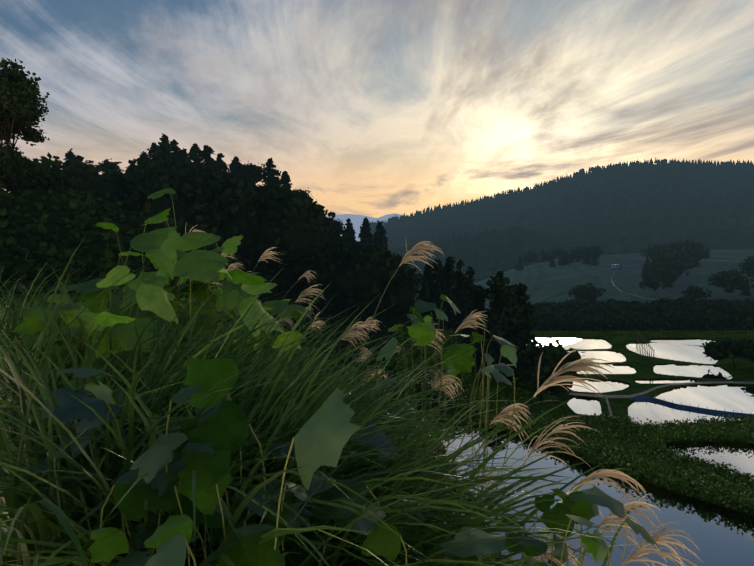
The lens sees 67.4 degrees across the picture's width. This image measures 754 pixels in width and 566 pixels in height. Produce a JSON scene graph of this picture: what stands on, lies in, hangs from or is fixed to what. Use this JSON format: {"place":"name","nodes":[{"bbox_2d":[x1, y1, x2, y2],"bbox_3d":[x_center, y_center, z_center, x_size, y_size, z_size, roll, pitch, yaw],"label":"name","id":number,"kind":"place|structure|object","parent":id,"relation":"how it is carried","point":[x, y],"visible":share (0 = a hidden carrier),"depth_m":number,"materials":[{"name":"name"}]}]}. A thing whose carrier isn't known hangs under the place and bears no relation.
{"place":"outdoors","nodes":[
{"label":"outdoors","id":0,"kind":"place"},
{"bbox_2d":[326,213,405,240],"bbox_3d":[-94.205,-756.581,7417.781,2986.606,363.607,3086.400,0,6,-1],"label":"mountain terrain","id":1,"kind":"structure","parent":0,"point":[356,220],"depth_m":8431.37,"materials":[{"name":"blue"}]},
{"bbox_2d":[0,0,753,217],"label":"sky","id":2,"kind":"structure","parent":0,"point":[378,108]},
{"bbox_2d":[341,242,439,424],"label":"hill terrain","id":3,"kind":"structure","parent":0,"point":[416,296],"depth_m":149.89,"materials":[{"name":"green plant"}]},
{"bbox_2d":[0,152,430,325],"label":"hill trees","id":4,"kind":"object","parent":3,"relation":"on","point":[211,180],"visible":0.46,"depth_m":65.19,"materials":[{"name":"green plant"}]},
{"bbox_2d":[62,133,388,250],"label":"conifer trees","id":5,"kind":"object","parent":3,"relation":"on","point":[196,154],"visible":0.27,"depth_m":141.68,"materials":[{"name":"green plant"}]},
{"bbox_2d":[50,145,441,419],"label":"trees","id":6,"kind":"object","parent":3,"relation":"on","point":[303,239],"visible":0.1,"depth_m":64.39,"materials":[{"name":"green plant"}]},
{"bbox_2d":[78,158,346,236],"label":"hill broadleaf crowns","id":7,"kind":"object","parent":6,"relation":"on","point":[245,171],"visible":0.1,"depth_m":148.37,"materials":[{"name":"green plant"}]},
{"bbox_2d":[263,296,454,437],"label":"hill shrubs","id":8,"kind":"object","parent":3,"relation":"on","point":[386,333],"depth_m":54.82,"materials":[{"name":"green plant"}]},
{"bbox_2d":[301,326,443,390],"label":"slope flowering grass","id":9,"kind":"structure","parent":3,"relation":"on","point":[437,374],"depth_m":39.99,"materials":[{"name":"brown plant"}]},
{"bbox_2d":[324,377,504,558],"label":"ground","id":10,"kind":"structure","parent":0,"point":[439,449],"depth_m":5.25,"materials":[{"name":"green plant"}]},
{"bbox_2d":[184,284,376,410],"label":"stems","id":11,"kind":"object","parent":10,"relation":"on","point":[286,329],"visible":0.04,"depth_m":6.00,"materials":[{"name":"green plant"}]},
{"bbox_2d":[179,262,400,364],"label":"pampas plumes","id":12,"kind":"object","parent":11,"relation":"attached to","point":[368,321],"visible":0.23,"depth_m":5.49,"materials":[{"name":"beige plant"}]},
{"bbox_2d":[50,194,626,565],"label":"stems","id":13,"kind":"object","parent":10,"relation":"on","point":[263,467],"visible":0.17,"depth_m":2.59,"materials":[{"name":"green plant"}]},
{"bbox_2d":[1,188,312,385],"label":"backlit leaves","id":14,"kind":"object","parent":13,"relation":"attached to","point":[197,268],"visible":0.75,"depth_m":2.85,"materials":[{"name":"green plant"}]},
{"bbox_2d":[28,294,659,565],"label":"broad leaves","id":15,"kind":"object","parent":13,"relation":"attached to","point":[216,435],"visible":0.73,"depth_m":1.53,"materials":[{"name":"green plant"}]},
{"bbox_2d":[109,223,703,565],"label":"pampas grass plumes","id":16,"kind":"object","parent":13,"relation":"attached to","point":[583,364],"visible":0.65,"depth_m":2.64,"materials":[{"name":"beige plant"}]},
{"bbox_2d":[0,234,682,565],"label":"grass","id":17,"kind":"structure","parent":10,"relation":"on","point":[35,519],"depth_m":1.89,"materials":[{"name":"green plant"}]},
{"bbox_2d":[418,256,540,390],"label":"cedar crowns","id":18,"kind":"object","parent":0,"point":[512,302],"visible":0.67,"depth_m":49.33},
{"bbox_2d":[431,240,539,278],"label":"spur terrain","id":19,"kind":"structure","parent":0,"point":[486,272],"depth_m":704.42,"materials":[{"name":"green plant"}]},
{"bbox_2d":[371,164,753,253],"bbox_3d":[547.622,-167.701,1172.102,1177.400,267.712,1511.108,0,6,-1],"label":"conifer trees","id":20,"kind":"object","parent":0,"point":[751,218],"depth_m":1522.61,"materials":[{"name":"green plant"}]},
{"bbox_2d":[369,158,753,294],"bbox_3d":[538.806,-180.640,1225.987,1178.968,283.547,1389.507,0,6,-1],"label":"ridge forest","id":21,"kind":"object","parent":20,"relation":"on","point":[501,241],"visible":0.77,"depth_m":1185.51,"materials":[{"name":"green plant"}]},
{"bbox_2d":[526,337,611,349],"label":"rice paddy","id":22,"kind":"structure","parent":0,"point":[580,343],"depth_m":70.87,"materials":[{"name":"white liquid"}]},
{"bbox_2d":[395,331,753,516],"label":"terrace","id":23,"kind":"structure","parent":0,"point":[610,337],"depth_m":51.01,"materials":[{"name":"green plant"}]},
{"bbox_2d":[396,327,753,514],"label":"bushy bund weeds","id":24,"kind":"object","parent":23,"relation":"on","point":[659,466],"visible":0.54,"depth_m":32.35,"materials":[{"name":"green plant"}]},
{"bbox_2d":[399,328,753,513],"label":"bund grass tufts","id":25,"kind":"object","parent":23,"relation":"on","point":[594,461],"visible":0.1,"depth_m":35.59,"materials":[{"name":"green plant"}]},
{"bbox_2d":[436,323,739,400],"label":"cedar trunks","id":26,"kind":"object","parent":23,"relation":"on","point":[541,397],"depth_m":54.93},
{"bbox_2d":[605,398,612,417],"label":"footpath","id":27,"kind":"structure","parent":23,"relation":"on","point":[609,408],"depth_m":40.35,"materials":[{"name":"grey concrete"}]},
{"bbox_2d":[517,337,753,400],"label":"terrace broadleaf crowns","id":28,"kind":"object","parent":23,"relation":"on","point":[553,355],"visible":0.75,"depth_m":43.02,"materials":[{"name":"green plant"}]},
{"bbox_2d":[636,331,654,369],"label":"drying rack poles","id":29,"kind":"object","parent":23,"relation":"on","point":[644,349],"visible":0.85,"depth_m":58.71,"materials":[{"name":"grey"}]},
{"bbox_2d":[635,379,696,382],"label":"rice paddy","id":30,"kind":"structure","parent":23,"relation":"on","point":[662,380],"depth_m":49.13,"materials":[{"name":"white liquid"}]},
{"bbox_2d":[626,343,717,363],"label":"rice paddy","id":31,"kind":"structure","parent":23,"relation":"in","point":[686,353],"depth_m":64.60,"materials":[{"name":"white liquid"}]},
{"bbox_2d":[630,397,753,416],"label":"blue fence","id":32,"kind":"object","parent":23,"relation":"on","point":[696,408],"visible":0.92,"depth_m":40.24,"materials":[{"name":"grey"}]},
{"bbox_2d":[653,364,731,378],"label":"rice paddy","id":33,"kind":"structure","parent":23,"relation":"in","point":[712,372],"depth_m":53.63,"materials":[{"name":"white liquid"}]},
{"bbox_2d":[567,397,601,414],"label":"rice paddy","id":34,"kind":"structure","parent":0,"point":[585,405],"depth_m":41.17,"materials":[{"name":"white liquid"}]},
{"bbox_2d":[422,249,753,330],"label":"valley field","id":35,"kind":"structure","parent":0,"point":[627,279],"depth_m":326.95,"materials":[{"name":"green plant"}]},
{"bbox_2d":[612,264,621,269],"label":"blue shed","id":36,"kind":"structure","parent":35,"relation":"on","point":[616,266],"depth_m":367.81,"materials":[{"name":"blue metal"}]},
{"bbox_2d":[515,239,753,330],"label":"valley trees","id":37,"kind":"object","parent":35,"relation":"on","point":[619,312],"visible":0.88,"depth_m":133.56,"materials":[{"name":"green plant"}]},
{"bbox_2d":[426,269,753,392],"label":"cedars","id":38,"kind":"object","parent":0,"point":[519,332],"visible":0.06,"depth_m":47.90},
{"bbox_2d":[437,424,753,565],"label":"pond water","id":39,"kind":"structure","parent":0,"point":[721,536],"depth_m":23.38,"materials":[{"name":"liquid"}]},
{"bbox_2d":[568,351,626,362],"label":"rice paddy","id":40,"kind":"structure","parent":0,"point":[611,356],"depth_m":61.34,"materials":[{"name":"white liquid"}]},
{"bbox_2d":[568,379,629,392],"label":"rice paddy","id":41,"kind":"structure","parent":0,"point":[600,387],"depth_m":47.34,"materials":[{"name":"white liquid"}]},
{"bbox_2d":[577,365,635,373],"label":"rice paddy","id":42,"kind":"structure","parent":0,"point":[621,369],"depth_m":53.99,"materials":[{"name":"white liquid"}]},
{"bbox_2d":[611,270,657,299],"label":"valley track","id":43,"kind":"structure","parent":0,"point":[625,292],"depth_m":249.60,"materials":[{"name":"grey"}]},
{"bbox_2d":[543,260,743,280],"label":"valley road","id":44,"kind":"structure","parent":0,"point":[638,264],"depth_m":369.09,"materials":[{"name":"grey asphalt"}]},
{"bbox_2d":[569,381,753,397],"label":"farm path","id":45,"kind":"structure","parent":0,"point":[621,396],"depth_m":44.35,"materials":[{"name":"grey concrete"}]},
{"bbox_2d":[649,338,714,345],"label":"rice paddy","id":46,"kind":"structure","parent":0,"point":[689,341],"depth_m":72.42,"materials":[{"name":"white liquid"}]},
{"bbox_2d":[628,384,753,425],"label":"rice paddy","id":47,"kind":"structure","parent":0,"point":[731,398],"depth_m":41.63,"materials":[{"name":"white liquid"}]},
{"bbox_2d":[666,441,753,478],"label":"rice paddy","id":48,"kind":"structure","parent":0,"point":[738,455],"depth_m":31.03,"materials":[{"name":"grey liquid"}]},
{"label":"meadow terrain","id":49,"kind":"structure","parent":0,"visible":0},
{"bbox_2d":[0,57,82,192],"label":"tree","id":50,"kind":"object","parent":49,"relation":"on","point":[19,93],"depth_m":37.15,"materials":[{"name":"green plant"}]},
{"bbox_2d":[0,189,232,330],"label":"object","id":51,"kind":"object","parent":49,"relation":"on","point":[50,225],"visible":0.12,"depth_m":26.07,"materials":[{"name":"green plant"}]},
{"bbox_2d":[0,185,275,356],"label":"slope shrubs","id":52,"kind":"object","parent":49,"relation":"on","point":[61,252],"visible":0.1,"depth_m":23.38,"materials":[{"name":"green plant"}]}
]}

